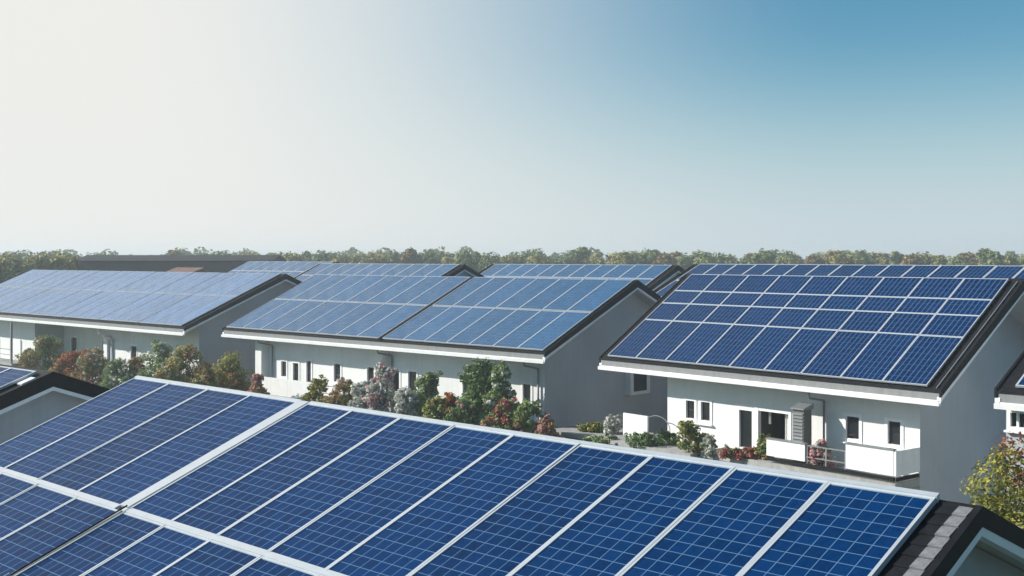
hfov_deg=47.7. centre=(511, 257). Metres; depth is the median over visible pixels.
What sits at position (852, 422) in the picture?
window
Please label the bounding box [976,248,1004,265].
broadleaf tree
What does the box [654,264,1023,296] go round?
house
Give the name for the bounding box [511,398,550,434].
shrub
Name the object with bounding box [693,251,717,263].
broadleaf tree
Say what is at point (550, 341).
double house
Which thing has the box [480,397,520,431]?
flowering shrub
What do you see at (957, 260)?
broadleaf tree
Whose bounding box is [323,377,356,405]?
garden shrub
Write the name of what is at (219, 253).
broadleaf tree
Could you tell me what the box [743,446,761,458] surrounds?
flowering shrub
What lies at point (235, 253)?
broadleaf tree
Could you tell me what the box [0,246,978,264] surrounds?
distant wood
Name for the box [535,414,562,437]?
flowering shrub
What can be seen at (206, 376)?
garden shrub
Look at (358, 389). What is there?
flowering shrub
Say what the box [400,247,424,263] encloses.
broadleaf tree
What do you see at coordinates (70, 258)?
broadleaf tree
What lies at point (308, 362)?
window
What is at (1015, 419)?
window
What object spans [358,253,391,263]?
broadleaf tree
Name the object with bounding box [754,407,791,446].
open doorway
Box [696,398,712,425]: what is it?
window
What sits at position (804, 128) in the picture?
sky
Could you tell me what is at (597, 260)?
broadleaf tree
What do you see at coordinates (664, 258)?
broadleaf tree
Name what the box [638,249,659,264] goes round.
broadleaf tree
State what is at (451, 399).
garden shrub
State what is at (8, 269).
broadleaf tree
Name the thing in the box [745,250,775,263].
broadleaf tree
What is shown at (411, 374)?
window
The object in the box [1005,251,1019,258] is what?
broadleaf tree
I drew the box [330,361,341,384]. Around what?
window
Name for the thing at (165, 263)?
warehouse
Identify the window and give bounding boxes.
[70,336,77,352]
[130,344,137,358]
[280,359,287,378]
[292,361,299,380]
[305,359,312,381]
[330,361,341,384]
[365,365,375,384]
[390,367,400,390]
[406,369,417,391]
[461,380,468,398]
[521,381,532,403]
[625,372,649,395]
[684,397,696,423]
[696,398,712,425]
[840,412,861,443]
[884,417,903,450]
[1004,410,1023,433]
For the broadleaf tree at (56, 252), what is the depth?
237.65 m
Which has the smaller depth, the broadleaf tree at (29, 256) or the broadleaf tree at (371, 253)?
the broadleaf tree at (29, 256)
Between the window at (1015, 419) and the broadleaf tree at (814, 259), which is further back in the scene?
the broadleaf tree at (814, 259)
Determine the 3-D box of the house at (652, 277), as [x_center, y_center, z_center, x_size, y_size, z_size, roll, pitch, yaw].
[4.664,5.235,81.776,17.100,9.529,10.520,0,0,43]
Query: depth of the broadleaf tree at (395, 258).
239.56 m
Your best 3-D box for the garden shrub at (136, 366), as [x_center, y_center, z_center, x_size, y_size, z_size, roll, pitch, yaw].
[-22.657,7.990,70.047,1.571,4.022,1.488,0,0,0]
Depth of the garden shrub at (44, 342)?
78.11 m
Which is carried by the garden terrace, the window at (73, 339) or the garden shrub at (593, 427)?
the garden shrub at (593, 427)
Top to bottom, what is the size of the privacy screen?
1.120 m
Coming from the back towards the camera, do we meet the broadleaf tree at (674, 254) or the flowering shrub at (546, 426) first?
the broadleaf tree at (674, 254)
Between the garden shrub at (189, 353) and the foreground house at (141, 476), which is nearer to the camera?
the foreground house at (141, 476)
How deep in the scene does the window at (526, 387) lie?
53.31 m
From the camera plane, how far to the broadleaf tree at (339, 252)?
290.12 m
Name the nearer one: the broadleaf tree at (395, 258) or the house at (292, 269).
the house at (292, 269)
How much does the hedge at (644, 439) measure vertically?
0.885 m
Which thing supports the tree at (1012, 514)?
on the ground
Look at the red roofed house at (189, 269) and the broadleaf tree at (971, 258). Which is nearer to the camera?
the red roofed house at (189, 269)
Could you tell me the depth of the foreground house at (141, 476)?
13.81 m
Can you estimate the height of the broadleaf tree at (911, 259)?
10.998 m
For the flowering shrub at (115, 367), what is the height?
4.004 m
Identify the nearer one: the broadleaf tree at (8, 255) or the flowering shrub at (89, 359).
the flowering shrub at (89, 359)
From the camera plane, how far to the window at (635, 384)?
56.92 m
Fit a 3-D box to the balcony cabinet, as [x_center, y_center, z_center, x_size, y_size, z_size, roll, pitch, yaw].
[10.193,6.196,40.694,0.580,2.160,0.560,0,0,-39]
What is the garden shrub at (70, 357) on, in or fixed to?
on the ground
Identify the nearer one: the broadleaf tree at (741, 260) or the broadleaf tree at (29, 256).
the broadleaf tree at (29, 256)
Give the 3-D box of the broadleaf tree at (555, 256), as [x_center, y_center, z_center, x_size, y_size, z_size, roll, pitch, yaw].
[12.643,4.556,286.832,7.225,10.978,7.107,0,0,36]
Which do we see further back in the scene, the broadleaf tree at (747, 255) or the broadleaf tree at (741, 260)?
the broadleaf tree at (747, 255)
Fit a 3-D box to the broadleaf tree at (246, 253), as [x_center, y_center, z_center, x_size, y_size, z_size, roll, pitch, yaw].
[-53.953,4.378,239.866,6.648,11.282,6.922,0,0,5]
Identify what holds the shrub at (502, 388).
on the ground
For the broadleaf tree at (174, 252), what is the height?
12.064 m
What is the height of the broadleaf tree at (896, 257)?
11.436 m
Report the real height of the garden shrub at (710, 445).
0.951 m
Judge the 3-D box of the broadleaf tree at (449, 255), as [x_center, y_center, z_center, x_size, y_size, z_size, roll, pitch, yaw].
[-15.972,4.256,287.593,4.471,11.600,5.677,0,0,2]
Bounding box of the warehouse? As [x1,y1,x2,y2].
[72,255,286,272]
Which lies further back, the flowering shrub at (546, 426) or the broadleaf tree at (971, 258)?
the broadleaf tree at (971, 258)
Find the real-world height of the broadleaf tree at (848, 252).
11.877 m
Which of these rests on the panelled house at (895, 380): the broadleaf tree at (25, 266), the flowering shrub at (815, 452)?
the flowering shrub at (815, 452)
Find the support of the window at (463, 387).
in the double house at (550, 341)
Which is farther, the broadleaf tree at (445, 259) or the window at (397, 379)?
the broadleaf tree at (445, 259)
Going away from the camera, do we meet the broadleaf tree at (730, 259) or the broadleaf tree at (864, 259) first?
the broadleaf tree at (864, 259)
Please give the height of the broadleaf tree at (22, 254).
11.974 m
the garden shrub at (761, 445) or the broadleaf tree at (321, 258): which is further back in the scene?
the broadleaf tree at (321, 258)
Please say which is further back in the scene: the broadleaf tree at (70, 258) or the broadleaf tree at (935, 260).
the broadleaf tree at (935, 260)
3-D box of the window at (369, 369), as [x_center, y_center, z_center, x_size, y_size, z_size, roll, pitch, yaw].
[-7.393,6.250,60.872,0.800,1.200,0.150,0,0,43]
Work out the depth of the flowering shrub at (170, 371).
63.95 m
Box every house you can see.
[0,270,300,387]
[0,364,110,443]
[0,376,1023,575]
[166,267,216,272]
[221,274,666,433]
[225,261,338,277]
[294,263,484,281]
[479,264,683,290]
[598,274,1023,512]
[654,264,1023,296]
[994,350,1023,526]
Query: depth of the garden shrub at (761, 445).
41.66 m
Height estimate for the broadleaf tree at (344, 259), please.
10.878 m
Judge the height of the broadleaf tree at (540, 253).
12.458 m
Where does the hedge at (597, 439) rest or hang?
on the garden terrace
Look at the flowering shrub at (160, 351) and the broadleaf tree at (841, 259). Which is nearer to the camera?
the flowering shrub at (160, 351)
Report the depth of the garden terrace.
46.84 m
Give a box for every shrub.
[13,334,63,370]
[19,348,39,368]
[48,360,73,374]
[56,349,98,383]
[68,347,115,385]
[99,357,138,388]
[128,356,149,377]
[137,339,174,378]
[155,361,190,382]
[165,343,211,383]
[195,365,220,387]
[210,350,253,391]
[247,373,270,394]
[301,374,328,402]
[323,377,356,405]
[348,380,376,408]
[361,362,398,412]
[393,386,422,416]
[404,370,444,418]
[421,396,448,419]
[443,398,491,425]
[444,392,456,420]
[456,357,510,421]
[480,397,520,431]
[482,360,517,430]
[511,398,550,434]
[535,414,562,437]
[576,421,603,432]
[603,414,622,433]
[660,428,679,444]
[676,420,708,457]
[699,434,717,458]
[717,446,744,460]
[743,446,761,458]
[755,433,773,459]
[808,439,835,466]
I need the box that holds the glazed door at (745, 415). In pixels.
[737,406,753,448]
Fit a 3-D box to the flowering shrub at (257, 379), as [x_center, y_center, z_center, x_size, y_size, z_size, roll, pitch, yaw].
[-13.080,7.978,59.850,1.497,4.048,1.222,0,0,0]
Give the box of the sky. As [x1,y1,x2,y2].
[0,0,1023,260]
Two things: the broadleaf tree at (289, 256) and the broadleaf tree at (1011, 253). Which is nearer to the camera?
the broadleaf tree at (289, 256)
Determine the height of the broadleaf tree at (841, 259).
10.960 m
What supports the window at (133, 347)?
in the long house at (113, 315)
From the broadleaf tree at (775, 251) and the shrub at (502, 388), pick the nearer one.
the shrub at (502, 388)
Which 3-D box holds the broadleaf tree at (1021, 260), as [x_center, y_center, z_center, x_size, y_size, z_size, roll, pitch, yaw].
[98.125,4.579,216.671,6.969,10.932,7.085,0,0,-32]
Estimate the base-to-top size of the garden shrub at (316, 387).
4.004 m
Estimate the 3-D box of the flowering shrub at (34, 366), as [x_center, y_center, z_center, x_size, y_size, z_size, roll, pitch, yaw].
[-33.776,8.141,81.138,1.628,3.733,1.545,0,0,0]
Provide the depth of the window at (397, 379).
59.50 m
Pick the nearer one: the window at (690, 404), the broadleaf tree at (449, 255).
the window at (690, 404)
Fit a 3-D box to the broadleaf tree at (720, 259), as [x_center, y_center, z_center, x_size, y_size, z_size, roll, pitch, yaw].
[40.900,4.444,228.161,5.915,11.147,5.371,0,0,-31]
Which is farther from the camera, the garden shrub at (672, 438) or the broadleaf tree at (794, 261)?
the broadleaf tree at (794, 261)
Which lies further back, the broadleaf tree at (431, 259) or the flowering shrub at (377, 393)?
the broadleaf tree at (431, 259)
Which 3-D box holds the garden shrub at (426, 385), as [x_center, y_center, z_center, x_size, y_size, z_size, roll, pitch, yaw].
[-3.908,7.624,53.955,2.607,4.769,2.068,0,0,28]
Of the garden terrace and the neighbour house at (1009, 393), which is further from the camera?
the garden terrace
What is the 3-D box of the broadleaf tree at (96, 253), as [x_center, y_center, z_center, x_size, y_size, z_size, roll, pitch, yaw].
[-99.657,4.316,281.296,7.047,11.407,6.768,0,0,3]
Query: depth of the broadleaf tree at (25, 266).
141.26 m
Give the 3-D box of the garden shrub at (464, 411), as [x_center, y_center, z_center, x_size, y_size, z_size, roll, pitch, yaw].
[-1.787,8.049,50.556,2.123,3.910,1.960,0,0,-29]
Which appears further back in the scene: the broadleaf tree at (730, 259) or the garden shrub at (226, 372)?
the broadleaf tree at (730, 259)
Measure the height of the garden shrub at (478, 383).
5.532 m
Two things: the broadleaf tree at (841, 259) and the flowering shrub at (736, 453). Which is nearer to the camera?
the flowering shrub at (736, 453)
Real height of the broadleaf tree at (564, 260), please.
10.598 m
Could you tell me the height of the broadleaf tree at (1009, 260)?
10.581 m
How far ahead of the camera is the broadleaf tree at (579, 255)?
238.90 m
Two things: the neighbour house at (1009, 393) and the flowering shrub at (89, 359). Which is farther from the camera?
the flowering shrub at (89, 359)
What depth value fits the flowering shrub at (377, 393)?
56.15 m
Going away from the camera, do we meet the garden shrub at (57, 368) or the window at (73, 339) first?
the garden shrub at (57, 368)
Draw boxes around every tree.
[0,255,38,273]
[0,256,20,281]
[4,252,21,261]
[10,249,30,259]
[22,251,47,259]
[25,254,51,269]
[39,249,67,258]
[43,253,79,269]
[55,255,78,266]
[86,252,113,254]
[167,249,182,254]
[211,250,230,254]
[231,250,249,254]
[240,252,259,254]
[274,251,303,261]
[300,251,312,261]
[308,250,334,261]
[329,251,348,259]
[330,253,360,263]
[353,251,383,260]
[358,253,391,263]
[384,249,400,263]
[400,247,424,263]
[420,249,444,263]
[441,251,454,263]
[441,256,453,263]
[451,249,481,272]
[474,251,500,270]
[499,254,519,263]
[511,249,533,263]
[524,254,551,263]
[526,248,547,259]
[547,255,570,263]
[550,254,565,263]
[566,246,592,263]
[582,252,603,263]
[590,255,605,264]
[605,250,643,264]
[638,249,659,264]
[651,251,677,264]
[670,251,685,260]
[675,250,703,269]
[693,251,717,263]
[711,252,734,263]
[714,254,736,261]
[726,256,747,263]
[743,253,754,261]
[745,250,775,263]
[761,249,780,263]
[775,250,797,263]
[787,258,805,263]
[791,253,804,261]
[803,255,825,263]
[824,249,845,263]
[829,253,859,264]
[836,250,862,256]
[852,250,879,264]
[871,252,889,264]
[875,256,887,264]
[887,251,904,264]
[899,253,925,264]
[914,253,948,264]
[946,254,968,264]
[958,251,978,264]
[959,431,1023,529]
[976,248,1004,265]
[1003,255,1019,265]
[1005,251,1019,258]
[1018,255,1023,265]
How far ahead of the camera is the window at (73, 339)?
86.61 m
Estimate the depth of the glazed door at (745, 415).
43.83 m
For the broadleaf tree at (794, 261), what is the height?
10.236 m
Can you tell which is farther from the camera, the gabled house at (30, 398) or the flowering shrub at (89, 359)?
the flowering shrub at (89, 359)
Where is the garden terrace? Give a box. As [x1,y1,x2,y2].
[554,425,704,457]
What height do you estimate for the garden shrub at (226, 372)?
5.053 m
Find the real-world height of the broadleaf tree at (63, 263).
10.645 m
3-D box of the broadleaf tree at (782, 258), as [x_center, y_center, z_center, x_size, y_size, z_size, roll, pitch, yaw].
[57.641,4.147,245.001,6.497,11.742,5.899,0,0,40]
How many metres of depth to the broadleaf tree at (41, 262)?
145.17 m
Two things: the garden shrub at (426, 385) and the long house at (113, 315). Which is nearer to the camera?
the garden shrub at (426, 385)
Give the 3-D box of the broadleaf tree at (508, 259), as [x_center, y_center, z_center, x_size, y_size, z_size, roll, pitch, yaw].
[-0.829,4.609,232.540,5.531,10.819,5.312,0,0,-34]
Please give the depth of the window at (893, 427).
38.88 m
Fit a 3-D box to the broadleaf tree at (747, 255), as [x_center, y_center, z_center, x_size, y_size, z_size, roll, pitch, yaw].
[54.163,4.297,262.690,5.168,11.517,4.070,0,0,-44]
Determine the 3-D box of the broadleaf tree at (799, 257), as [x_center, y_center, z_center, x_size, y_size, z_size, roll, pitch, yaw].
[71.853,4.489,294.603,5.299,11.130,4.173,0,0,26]
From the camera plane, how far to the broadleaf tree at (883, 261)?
240.45 m
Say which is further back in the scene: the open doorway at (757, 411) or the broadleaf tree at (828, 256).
the broadleaf tree at (828, 256)
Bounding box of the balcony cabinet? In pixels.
[790,402,813,462]
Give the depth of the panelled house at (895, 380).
41.15 m
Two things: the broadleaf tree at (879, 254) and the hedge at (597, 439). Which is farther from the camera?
the broadleaf tree at (879, 254)
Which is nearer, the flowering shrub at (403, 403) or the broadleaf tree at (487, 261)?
the flowering shrub at (403, 403)
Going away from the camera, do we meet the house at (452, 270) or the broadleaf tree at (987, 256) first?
the house at (452, 270)
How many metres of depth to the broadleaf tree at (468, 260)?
217.53 m
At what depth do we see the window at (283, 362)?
66.16 m
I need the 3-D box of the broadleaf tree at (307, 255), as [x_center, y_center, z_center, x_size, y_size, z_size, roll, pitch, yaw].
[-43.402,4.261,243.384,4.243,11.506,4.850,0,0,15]
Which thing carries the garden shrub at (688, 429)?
on the garden terrace
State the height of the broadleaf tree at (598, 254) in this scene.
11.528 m
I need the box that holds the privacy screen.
[623,413,648,438]
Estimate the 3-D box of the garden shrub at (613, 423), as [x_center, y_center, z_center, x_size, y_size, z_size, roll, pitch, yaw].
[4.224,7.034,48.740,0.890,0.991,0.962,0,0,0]
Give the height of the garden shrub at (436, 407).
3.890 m
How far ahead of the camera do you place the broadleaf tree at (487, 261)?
225.23 m
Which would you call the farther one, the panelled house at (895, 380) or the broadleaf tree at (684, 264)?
the broadleaf tree at (684, 264)
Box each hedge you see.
[582,433,617,444]
[624,431,667,448]
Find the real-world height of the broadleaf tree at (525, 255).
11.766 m
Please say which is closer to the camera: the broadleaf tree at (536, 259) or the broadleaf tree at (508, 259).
the broadleaf tree at (536, 259)
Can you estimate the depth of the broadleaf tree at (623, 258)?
224.91 m
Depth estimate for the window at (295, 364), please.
65.39 m

